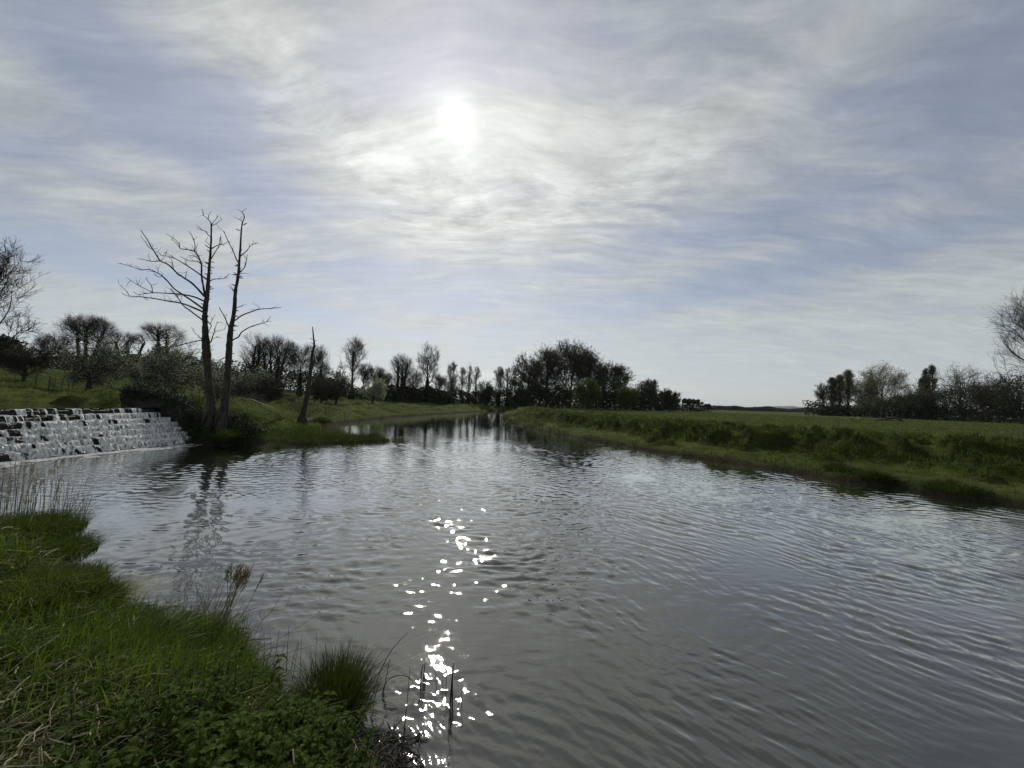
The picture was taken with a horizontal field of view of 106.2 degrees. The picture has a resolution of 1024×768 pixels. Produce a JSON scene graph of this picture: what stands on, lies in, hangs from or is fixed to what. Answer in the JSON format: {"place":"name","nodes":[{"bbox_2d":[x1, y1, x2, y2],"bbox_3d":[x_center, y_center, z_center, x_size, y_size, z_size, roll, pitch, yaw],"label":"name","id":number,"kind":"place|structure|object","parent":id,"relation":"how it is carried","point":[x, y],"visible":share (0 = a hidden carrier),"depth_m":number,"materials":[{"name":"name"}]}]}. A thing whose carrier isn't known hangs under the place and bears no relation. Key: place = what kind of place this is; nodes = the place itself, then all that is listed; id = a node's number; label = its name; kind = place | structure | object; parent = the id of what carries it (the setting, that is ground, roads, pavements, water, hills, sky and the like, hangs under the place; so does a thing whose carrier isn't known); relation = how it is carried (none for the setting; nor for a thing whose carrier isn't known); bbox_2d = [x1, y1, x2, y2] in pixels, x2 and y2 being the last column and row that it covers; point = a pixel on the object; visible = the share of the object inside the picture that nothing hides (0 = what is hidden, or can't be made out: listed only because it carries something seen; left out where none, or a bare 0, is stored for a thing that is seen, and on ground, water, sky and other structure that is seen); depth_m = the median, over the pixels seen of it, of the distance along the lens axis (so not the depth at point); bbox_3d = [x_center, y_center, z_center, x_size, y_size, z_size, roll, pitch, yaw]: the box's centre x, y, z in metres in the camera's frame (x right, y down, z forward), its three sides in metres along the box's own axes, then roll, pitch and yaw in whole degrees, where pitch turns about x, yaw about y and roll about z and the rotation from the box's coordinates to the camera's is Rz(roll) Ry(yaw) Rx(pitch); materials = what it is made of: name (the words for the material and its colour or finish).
{"place":"outdoors","nodes":[
{"label":"outdoors","id":0,"kind":"place"},
{"bbox_2d":[0,401,156,408],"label":"upstream water","id":1,"kind":"structure","parent":0,"point":[21,405],"depth_m":17.01,"materials":[{"name":"liquid"}]},
{"bbox_2d":[0,411,1023,767],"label":"water","id":2,"kind":"structure","parent":0,"point":[558,601],"depth_m":4.85,"materials":[{"name":"liquid"}]},
{"bbox_2d":[0,443,200,467],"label":"foam","id":3,"kind":"object","parent":2,"relation":"on","point":[18,462],"visible":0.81,"depth_m":13.04,"materials":[{"name":"white liquid"}]},
{"bbox_2d":[353,718,430,767],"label":"floating debris","id":4,"kind":"object","parent":2,"relation":"on","point":[394,759],"visible":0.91,"depth_m":2.51,"materials":[{"name":"plant"}]},
{"bbox_2d":[0,366,1023,767],"bbox_3d":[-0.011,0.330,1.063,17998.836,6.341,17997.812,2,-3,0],"label":"ground","id":5,"kind":"structure","parent":0,"point":[714,439],"depth_m":18.66,"materials":[{"name":"plant"}]},
{"bbox_2d":[0,333,30,367],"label":"evergreen tree","id":6,"kind":"object","parent":5,"relation":"on","point":[3,338],"visible":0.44,"depth_m":39.99,"materials":[{"name":"green plant"}]},
{"bbox_2d":[0,236,49,357],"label":"bare tree","id":7,"kind":"object","parent":5,"relation":"on","point":[4,264],"visible":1,"depth_m":31.02,"materials":[{"name":"brown plant"}]},
{"bbox_2d":[0,339,60,380],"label":"hawthorn tree","id":8,"kind":"object","parent":5,"relation":"on","point":[22,360],"visible":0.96,"depth_m":32.82,"materials":[{"name":"green plant"}]},
{"bbox_2d":[0,455,71,528],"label":"dead reeds","id":9,"kind":"object","parent":5,"relation":"on","point":[27,506],"visible":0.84,"depth_m":4.38,"materials":[{"name":"plant"}]},
{"bbox_2d":[30,332,73,368],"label":"bare tree","id":10,"kind":"object","parent":5,"relation":"on","point":[45,342],"visible":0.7,"depth_m":62.29,"materials":[{"name":"brown plant"}]},
{"bbox_2d":[0,505,110,541],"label":"grass mound","id":11,"kind":"object","parent":5,"relation":"on","point":[47,521],"depth_m":3.90,"materials":[{"name":"plant"}]},
{"bbox_2d":[0,550,123,621],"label":"grass mound","id":12,"kind":"object","parent":5,"relation":"on","point":[83,573],"depth_m":2.92,"materials":[{"name":"plant"}]},
{"bbox_2d":[18,525,128,566],"bbox_3d":[-4.397,1.508,3.571,1.253,0.257,1.452,2,-3,0],"label":"grass mound","id":13,"kind":"object","parent":5,"relation":"on","point":[75,546],"depth_m":3.65,"materials":[{"name":"plant"}]},
{"bbox_2d":[58,465,98,534],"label":"dead reeds","id":14,"kind":"object","parent":5,"relation":"on","point":[68,499],"visible":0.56,"depth_m":4.30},
{"bbox_2d":[43,312,120,370],"bbox_3d":[-64.335,-6.172,58.337,8.374,9.926,7.748,2,-3,0],"label":"pollard tree","id":15,"kind":"object","parent":5,"relation":"on","point":[90,327],"visible":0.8,"depth_m":57.84,"materials":[{"name":"brown plant"}]},
{"bbox_2d":[17,563,151,620],"bbox_3d":[-3.429,1.657,2.982,1.069,0.210,1.086,2,-3,0],"label":"grass mound","id":16,"kind":"object","parent":5,"relation":"on","point":[118,591],"depth_m":3.10,"materials":[{"name":"plant"}]},
{"bbox_2d":[0,408,174,461],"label":"stone weir","id":17,"kind":"object","parent":5,"relation":"on","point":[17,433],"visible":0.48,"depth_m":13.83,"materials":[{"name":"stone"}]},
{"bbox_2d":[0,408,190,460],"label":"cascading water","id":18,"kind":"structure","parent":17,"relation":"on","point":[131,430],"depth_m":14.25,"materials":[{"name":"liquid"}]},
{"bbox_2d":[44,329,137,390],"bbox_3d":[-34.904,-1.704,32.261,5.495,5.654,5.796,4,-3,-35],"label":"blossom tree","id":19,"kind":"object","parent":5,"relation":"on","point":[98,368],"visible":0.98,"depth_m":31.93,"materials":[{"name":"green plant"}]},
{"bbox_2d":[110,330,150,376],"bbox_3d":[-60.176,-4.640,60.277,5.897,7.796,5.341,2,-3,0],"label":"pollard tree","id":20,"kind":"object","parent":5,"relation":"on","point":[137,338],"visible":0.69,"depth_m":60.16,"materials":[{"name":"brown plant"}]},
{"bbox_2d":[123,349,157,386],"bbox_3d":[-36.415,-1.089,38.185,3.264,4.705,3.590,2,-3,0],"label":"blossom bush","id":21,"kind":"object","parent":5,"relation":"on","point":[134,376],"visible":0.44,"depth_m":37.61,"materials":[{"name":"green plant"}]},
{"bbox_2d":[102,570,189,604],"bbox_3d":[-3.493,1.805,3.301,1.033,0.245,1.077,2,-3,0],"label":"dead sedge","id":22,"kind":"object","parent":5,"relation":"on","point":[132,591],"visible":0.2,"depth_m":3.45,"materials":[{"name":"plant"}]},
{"bbox_2d":[98,606,218,664],"bbox_3d":[-2.533,1.735,2.522,1.016,0.227,1.031,2,-3,0],"label":"grass mound","id":23,"kind":"object","parent":5,"relation":"on","point":[163,622],"depth_m":2.72,"materials":[{"name":"plant"}]},
{"bbox_2d":[119,386,200,425],"bbox_3d":[-17.113,1.532,18.675,5.311,2.773,1.089,1,-3,20],"label":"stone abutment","id":24,"kind":"object","parent":5,"relation":"on","point":[160,406],"visible":0.25,"depth_m":18.59,"materials":[{"name":"stone"}]},
{"bbox_2d":[137,319,189,349],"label":"pollard tree","id":25,"kind":"object","parent":5,"relation":"on","point":[155,331],"visible":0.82,"depth_m":57.86,"materials":[{"name":"brown plant"}]},
{"bbox_2d":[131,334,214,393],"bbox_3d":[-25.491,-1.093,28.981,4.483,5.382,4.682,2,-3,0],"label":"blossom tree","id":26,"kind":"object","parent":5,"relation":"on","point":[165,370],"visible":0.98,"depth_m":28.24,"materials":[{"name":"green plant"}]},
{"bbox_2d":[118,210,229,430],"bbox_3d":[-16.225,-3.183,17.398,7.389,10.433,2.936,2,-3,7],"label":"dead tree","id":27,"kind":"object","parent":5,"relation":"on","point":[211,412],"visible":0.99,"depth_m":17.57,"materials":[{"name":"wood"}]},
{"bbox_2d":[0,368,372,423],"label":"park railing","id":28,"kind":"object","parent":5,"relation":"on","point":[266,391],"visible":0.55,"depth_m":30.90,"materials":[{"name":"metal"}]},
{"bbox_2d":[0,518,373,767],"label":"straw","id":29,"kind":"object","parent":5,"relation":"on","point":[16,754],"visible":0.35,"depth_m":1.99,"materials":[{"name":"plant"}]},
{"bbox_2d":[0,509,386,767],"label":"turf","id":30,"kind":"structure","parent":5,"relation":"on","point":[8,530],"depth_m":2.27,"materials":[{"name":"green plant"}]},
{"bbox_2d":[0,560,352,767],"bbox_3d":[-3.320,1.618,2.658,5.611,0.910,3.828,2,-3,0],"label":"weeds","id":31,"kind":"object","parent":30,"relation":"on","point":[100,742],"visible":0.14,"depth_m":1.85,"materials":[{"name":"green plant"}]},
{"bbox_2d":[0,507,389,767],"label":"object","id":32,"kind":"object","parent":5,"relation":"on","point":[45,742],"visible":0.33,"depth_m":2.00,"materials":[{"name":"plant"}]},
{"bbox_2d":[115,381,275,445],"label":"brambles","id":33,"kind":"object","parent":5,"relation":"on","point":[195,412],"visible":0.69,"depth_m":17.70,"materials":[{"name":"green plant"}]},
{"bbox_2d":[159,568,240,635],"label":"dead reeds","id":34,"kind":"object","parent":5,"relation":"on","point":[204,608],"visible":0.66,"depth_m":3.12,"materials":[{"name":"plant"}]},
{"bbox_2d":[35,644,380,767],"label":"nettles","id":35,"kind":"object","parent":5,"relation":"on","point":[254,754],"visible":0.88,"depth_m":1.77,"materials":[{"name":"green plant"}]},
{"bbox_2d":[55,652,372,767],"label":"nettle stems","id":36,"kind":"object","parent":5,"relation":"on","point":[121,761],"visible":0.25,"depth_m":1.77,"materials":[{"name":"green plant"}]},
{"bbox_2d":[194,359,237,398],"bbox_3d":[-26.114,-0.236,33.840,3.474,4.535,3.388,1,-3,20],"label":"blossom bush","id":37,"kind":"object","parent":5,"relation":"on","point":[218,378],"visible":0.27,"depth_m":33.60,"materials":[{"name":"green plant"}]},
{"bbox_2d":[202,428,249,442],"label":"grass tussock","id":38,"kind":"object","parent":5,"relation":"on","point":[225,437],"depth_m":16.70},
{"bbox_2d":[208,561,263,637],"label":"dead reeds","id":39,"kind":"object","parent":5,"relation":"on","point":[237,581],"visible":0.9,"depth_m":3.12,"materials":[{"name":"plant"}]},
{"bbox_2d":[210,208,280,432],"bbox_3d":[-11.924,-2.983,17.388,4.209,10.382,2.314,2,-3,0],"label":"dead tree","id":40,"kind":"object","parent":5,"relation":"on","point":[222,420],"visible":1,"depth_m":17.28,"materials":[{"name":"wood"}]},
{"bbox_2d":[223,364,271,402],"bbox_3d":[-24.503,0.037,36.054,4.587,4.496,4.668,2,-3,0],"label":"blossom bush","id":41,"kind":"object","parent":5,"relation":"on","point":[243,387],"visible":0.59,"depth_m":35.19,"materials":[{"name":"green plant"}]},
{"bbox_2d":[237,330,269,382],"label":"pollard tree","id":42,"kind":"object","parent":5,"relation":"on","point":[251,364],"visible":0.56,"depth_m":69.84,"materials":[{"name":"brown plant"}]},
{"bbox_2d":[248,371,290,402],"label":"hawthorn tree","id":43,"kind":"object","parent":5,"relation":"on","point":[273,390],"visible":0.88,"depth_m":33.38,"materials":[{"name":"green plant"}]},
{"bbox_2d":[249,334,291,385],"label":"pollard tree","id":44,"kind":"object","parent":5,"relation":"on","point":[272,350],"visible":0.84,"depth_m":69.59,"materials":[{"name":"brown plant"}]},
{"bbox_2d":[278,339,316,396],"bbox_3d":[-34.555,-2.550,62.316,6.606,9.432,7.043,2,-3,0],"label":"bare tree","id":45,"kind":"object","parent":5,"relation":"on","point":[295,356],"visible":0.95,"depth_m":61.76,"materials":[{"name":"brown plant"}]},
{"bbox_2d":[201,676,398,767],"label":"reed litter","id":46,"kind":"object","parent":5,"relation":"on","point":[331,729],"visible":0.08,"depth_m":2.35,"materials":[{"name":"plant"}]},
{"bbox_2d":[296,326,316,425],"bbox_3d":[-13.394,-0.410,25.003,1.011,6.745,0.802,3,-3,-28],"label":"dead tree","id":47,"kind":"object","parent":5,"relation":"on","point":[302,417],"visible":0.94,"depth_m":24.91,"materials":[{"name":"wood"}]},
{"bbox_2d":[233,422,402,445],"bbox_3d":[-9.041,2.597,21.308,7.030,1.027,9.116,2,-3,0],"label":"sedge","id":48,"kind":"object","parent":5,"relation":"on","point":[335,435],"visible":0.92,"depth_m":19.25,"materials":[{"name":"plant"}]},
{"bbox_2d":[304,343,334,397],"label":"bare tree","id":49,"kind":"object","parent":5,"relation":"on","point":[322,364],"visible":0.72,"depth_m":61.55,"materials":[{"name":"brown plant"}]},
{"bbox_2d":[310,372,338,402],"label":"hawthorn tree","id":50,"kind":"object","parent":5,"relation":"on","point":[318,390],"visible":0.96,"depth_m":45.66,"materials":[{"name":"green plant"}]},
{"bbox_2d":[314,366,358,404],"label":"hawthorn tree","id":51,"kind":"object","parent":5,"relation":"on","point":[340,389],"visible":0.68,"depth_m":47.68,"materials":[{"name":"green plant"}]},
{"bbox_2d":[261,623,442,761],"bbox_3d":[-1.279,2.104,2.673,1.698,0.507,1.658,2,-3,0],"label":"sedge tussock","id":52,"kind":"object","parent":5,"relation":"on","point":[351,687],"visible":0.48,"depth_m":2.73,"materials":[{"name":"plant"}]},
{"bbox_2d":[339,335,369,399],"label":"bare tree","id":53,"kind":"object","parent":5,"relation":"on","point":[354,352],"visible":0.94,"depth_m":71.89,"materials":[{"name":"brown plant"}]},
{"bbox_2d":[1,348,714,411],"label":"undergrowth","id":54,"kind":"object","parent":5,"relation":"on","point":[447,398],"visible":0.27,"depth_m":83.07,"materials":[{"name":"green plant"}]},
{"bbox_2d":[356,362,374,399],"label":"bare tree","id":55,"kind":"object","parent":5,"relation":"on","point":[365,376],"visible":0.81,"depth_m":73.69,"materials":[{"name":"brown plant"}]},
{"bbox_2d":[357,375,386,403],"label":"blossom bush","id":56,"kind":"object","parent":5,"relation":"on","point":[377,390],"visible":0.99,"depth_m":59.44,"materials":[{"name":"green plant"}]},
{"bbox_2d":[388,352,414,402],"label":"pollard tree","id":57,"kind":"object","parent":5,"relation":"on","point":[401,380],"visible":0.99,"depth_m":79.72,"materials":[{"name":"brown plant"}]},
{"bbox_2d":[404,367,423,402],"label":"bare tree","id":58,"kind":"object","parent":5,"relation":"on","point":[413,383],"visible":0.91,"depth_m":81.87,"materials":[{"name":"brown plant"}]},
{"bbox_2d":[417,341,440,401],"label":"bare tree","id":59,"kind":"object","parent":5,"relation":"on","point":[429,361],"visible":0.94,"depth_m":83.93,"materials":[{"name":"brown plant"}]},
{"bbox_2d":[431,373,453,404],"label":"bare tree","id":60,"kind":"object","parent":5,"relation":"on","point":[441,381],"visible":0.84,"depth_m":84.11,"materials":[{"name":"brown plant"}]},
{"bbox_2d":[446,360,458,392],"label":"tree","id":61,"kind":"object","parent":5,"relation":"on","point":[449,372],"visible":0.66,"depth_m":99.63,"materials":[{"name":"brown plant"}]},
{"bbox_2d":[477,380,496,405],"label":"evergreen tree","id":62,"kind":"object","parent":5,"relation":"on","point":[488,390],"visible":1,"depth_m":97.44,"materials":[{"name":"green plant"}]},
{"bbox_2d":[493,365,505,406],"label":"lime tree","id":63,"kind":"object","parent":5,"relation":"on","point":[500,375],"visible":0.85,"depth_m":103.70,"materials":[{"name":"green plant"}]},
{"bbox_2d":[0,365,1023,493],"bbox_3d":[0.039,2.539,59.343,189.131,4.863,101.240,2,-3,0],"label":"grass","id":64,"kind":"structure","parent":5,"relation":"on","point":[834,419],"depth_m":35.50,"materials":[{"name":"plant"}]},
{"bbox_2d":[506,372,524,407],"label":"evergreen tree","id":65,"kind":"object","parent":5,"relation":"on","point":[514,398],"visible":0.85,"depth_m":99.35,"materials":[{"name":"green plant"}]},
{"bbox_2d":[9,396,1023,501],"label":"grass","id":66,"kind":"structure","parent":5,"relation":"on","point":[893,468],"depth_m":17.09,"materials":[{"name":"plant"}]},
{"bbox_2d":[509,352,546,405],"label":"oak tree","id":67,"kind":"object","parent":5,"relation":"on","point":[528,373],"visible":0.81,"depth_m":98.96,"materials":[{"name":"green plant"}]},
{"bbox_2d":[39,386,1023,481],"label":"grass","id":68,"kind":"structure","parent":5,"relation":"on","point":[666,420],"depth_m":18.46,"materials":[{"name":"plant"}]},
{"bbox_2d":[516,381,548,406],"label":"evergreen tree","id":69,"kind":"object","parent":5,"relation":"on","point":[537,395],"visible":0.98,"depth_m":93.41,"materials":[{"name":"green plant"}]},
{"bbox_2d":[524,343,569,407],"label":"oak tree","id":70,"kind":"object","parent":5,"relation":"on","point":[546,357],"visible":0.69,"depth_m":96.55,"materials":[{"name":"green plant"}]},
{"bbox_2d":[542,379,574,407],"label":"evergreen tree","id":71,"kind":"object","parent":5,"relation":"on","point":[564,392],"visible":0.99,"depth_m":92.47,"materials":[{"name":"green plant"}]},
{"bbox_2d":[545,337,599,408],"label":"oak tree","id":72,"kind":"object","parent":5,"relation":"on","point":[574,360],"visible":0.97,"depth_m":94.81,"materials":[{"name":"green plant"}]},
{"bbox_2d":[569,378,602,409],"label":"round tree","id":73,"kind":"object","parent":5,"relation":"on","point":[589,392],"visible":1,"depth_m":78.93,"materials":[{"name":"green plant"}]},
{"bbox_2d":[565,346,614,408],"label":"oak tree","id":74,"kind":"object","parent":5,"relation":"on","point":[597,365],"visible":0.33,"depth_m":98.75,"materials":[{"name":"green plant"}]},
{"bbox_2d":[591,360,622,408],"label":"oak tree","id":75,"kind":"object","parent":5,"relation":"on","point":[611,373],"visible":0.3,"depth_m":101.91,"materials":[{"name":"green plant"}]},
{"bbox_2d":[594,376,621,409],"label":"evergreen tree","id":76,"kind":"object","parent":5,"relation":"on","point":[614,389],"visible":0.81,"depth_m":94.20,"materials":[{"name":"green plant"}]},
{"bbox_2d":[609,363,637,409],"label":"oak tree","id":77,"kind":"object","parent":5,"relation":"on","point":[620,374],"visible":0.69,"depth_m":102.18,"materials":[{"name":"green plant"}]},
{"bbox_2d":[615,385,640,410],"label":"round tree","id":78,"kind":"object","parent":5,"relation":"on","point":[627,397],"visible":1,"depth_m":84.78,"materials":[{"name":"green plant"}]},
{"bbox_2d":[634,380,662,410],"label":"evergreen tree","id":79,"kind":"object","parent":5,"relation":"on","point":[643,390],"visible":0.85,"depth_m":90.80,"materials":[{"name":"green plant"}]},
{"bbox_2d":[659,388,681,410],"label":"hawthorn tree","id":80,"kind":"object","parent":5,"relation":"on","point":[670,400],"visible":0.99,"depth_m":96.91,"materials":[{"name":"green plant"}]},
{"bbox_2d":[704,405,819,412],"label":"woods","id":81,"kind":"object","parent":5,"relation":"on","point":[762,408],"visible":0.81,"depth_m":416.93,"materials":[{"name":"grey plant"}]},
{"bbox_2d":[502,414,1023,505],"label":"bank sedge","id":82,"kind":"object","parent":5,"relation":"on","point":[584,436],"visible":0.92,"depth_m":15.88,"materials":[{"name":"plant"}]},
{"bbox_2d":[505,407,1023,484],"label":"hump grass","id":83,"kind":"structure","parent":5,"relation":"on","point":[842,428],"depth_m":17.44,"materials":[{"name":"plant"}]},
{"bbox_2d":[813,383,831,415],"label":"bare tree","id":84,"kind":"object","parent":5,"relation":"on","point":[821,394],"visible":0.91,"depth_m":127.66,"materials":[{"name":"brown plant"}]},
{"bbox_2d":[824,377,842,415],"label":"poplar tree","id":85,"kind":"object","parent":5,"relation":"on","point":[833,393],"visible":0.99,"depth_m":125.77,"materials":[{"name":"green plant"}]},
{"bbox_2d":[834,373,849,405],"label":"poplar tree","id":86,"kind":"object","parent":5,"relation":"on","point":[840,378],"visible":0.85,"depth_m":125.45,"materials":[{"name":"green plant"}]},
{"bbox_2d":[819,461,865,472],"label":"grass tussock","id":87,"kind":"object","parent":5,"relation":"on","point":[836,465],"depth_m":13.76,"materials":[{"name":"plant"}]},
{"bbox_2d":[842,368,857,416],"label":"poplar tree","id":88,"kind":"object","parent":5,"relation":"on","point":[848,375],"visible":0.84,"depth_m":125.58,"materials":[{"name":"green plant"}]},
{"bbox_2d":[838,372,879,416],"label":"willow tree","id":89,"kind":"object","parent":5,"relation":"on","point":[857,393],"visible":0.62,"depth_m":121.11,"materials":[{"name":"green plant"}]},
{"bbox_2d":[852,394,897,417],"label":"shrub","id":90,"kind":"object","parent":5,"relation":"on","point":[878,401],"visible":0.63,"depth_m":106.59,"materials":[{"name":"green plant"}]},
{"bbox_2d":[848,466,908,482],"bbox_3d":[11.968,2.910,12.514,1.908,0.485,1.905,2,-3,0],"label":"grass tussock","id":91,"kind":"object","parent":5,"relation":"on","point":[868,475],"depth_m":12.39,"materials":[{"name":"plant"}]},
{"bbox_2d":[852,360,921,416],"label":"willow tree","id":92,"kind":"object","parent":5,"relation":"on","point":[876,383],"visible":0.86,"depth_m":117.30,"materials":[{"name":"green plant"}]},
{"bbox_2d":[802,400,1023,422],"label":"bushes","id":93,"kind":"object","parent":5,"relation":"on","point":[834,410],"visible":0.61,"depth_m":105.05,"materials":[{"name":"green plant"}]},
{"bbox_2d":[895,390,938,419],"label":"bush","id":94,"kind":"object","parent":5,"relation":"on","point":[916,399],"visible":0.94,"depth_m":99.55,"materials":[{"name":"green plant"}]},
{"bbox_2d":[918,388,952,420],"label":"bush","id":95,"kind":"object","parent":5,"relation":"on","point":[932,413],"visible":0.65,"depth_m":97.39,"materials":[{"name":"green plant"}]},
{"bbox_2d":[910,476,999,495],"bbox_3d":[12.827,2.883,11.113,2.115,0.419,1.979,2,-3,0],"label":"grass tussock","id":96,"kind":"object","parent":5,"relation":"on","point":[954,485],"depth_m":10.97,"materials":[{"name":"plant"}]},
{"bbox_2d":[928,377,992,421],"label":"evergreen tree","id":97,"kind":"object","parent":5,"relation":"on","point":[965,409],"visible":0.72,"depth_m":91.83,"materials":[{"name":"green plant"}]},
{"bbox_2d":[930,361,993,420],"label":"willow tree","id":98,"kind":"object","parent":5,"relation":"on","point":[959,376],"visible":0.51,"depth_m":107.83,"materials":[{"name":"green plant"}]},
{"bbox_2d":[959,373,1023,422],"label":"hawthorn tree","id":99,"kind":"object","parent":5,"relation":"on","point":[979,396],"visible":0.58,"depth_m":84.28,"materials":[{"name":"green plant"}]},
{"bbox_2d":[980,286,1023,398],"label":"bare tree","id":100,"kind":"object","parent":5,"relation":"on","point":[1015,330],"visible":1,"depth_m":61.48,"materials":[{"name":"brown plant"}]},
{"bbox_2d":[983,369,1023,423],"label":"evergreen tree","id":101,"kind":"object","parent":5,"relation":"on","point":[998,398],"visible":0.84,"depth_m":78.47,"materials":[{"name":"green plant"}]},
{"bbox_2d":[0,0,1023,418],"label":"sky","id":102,"kind":"structure","parent":0,"point":[743,203],"materials":[{"name":"grey"}]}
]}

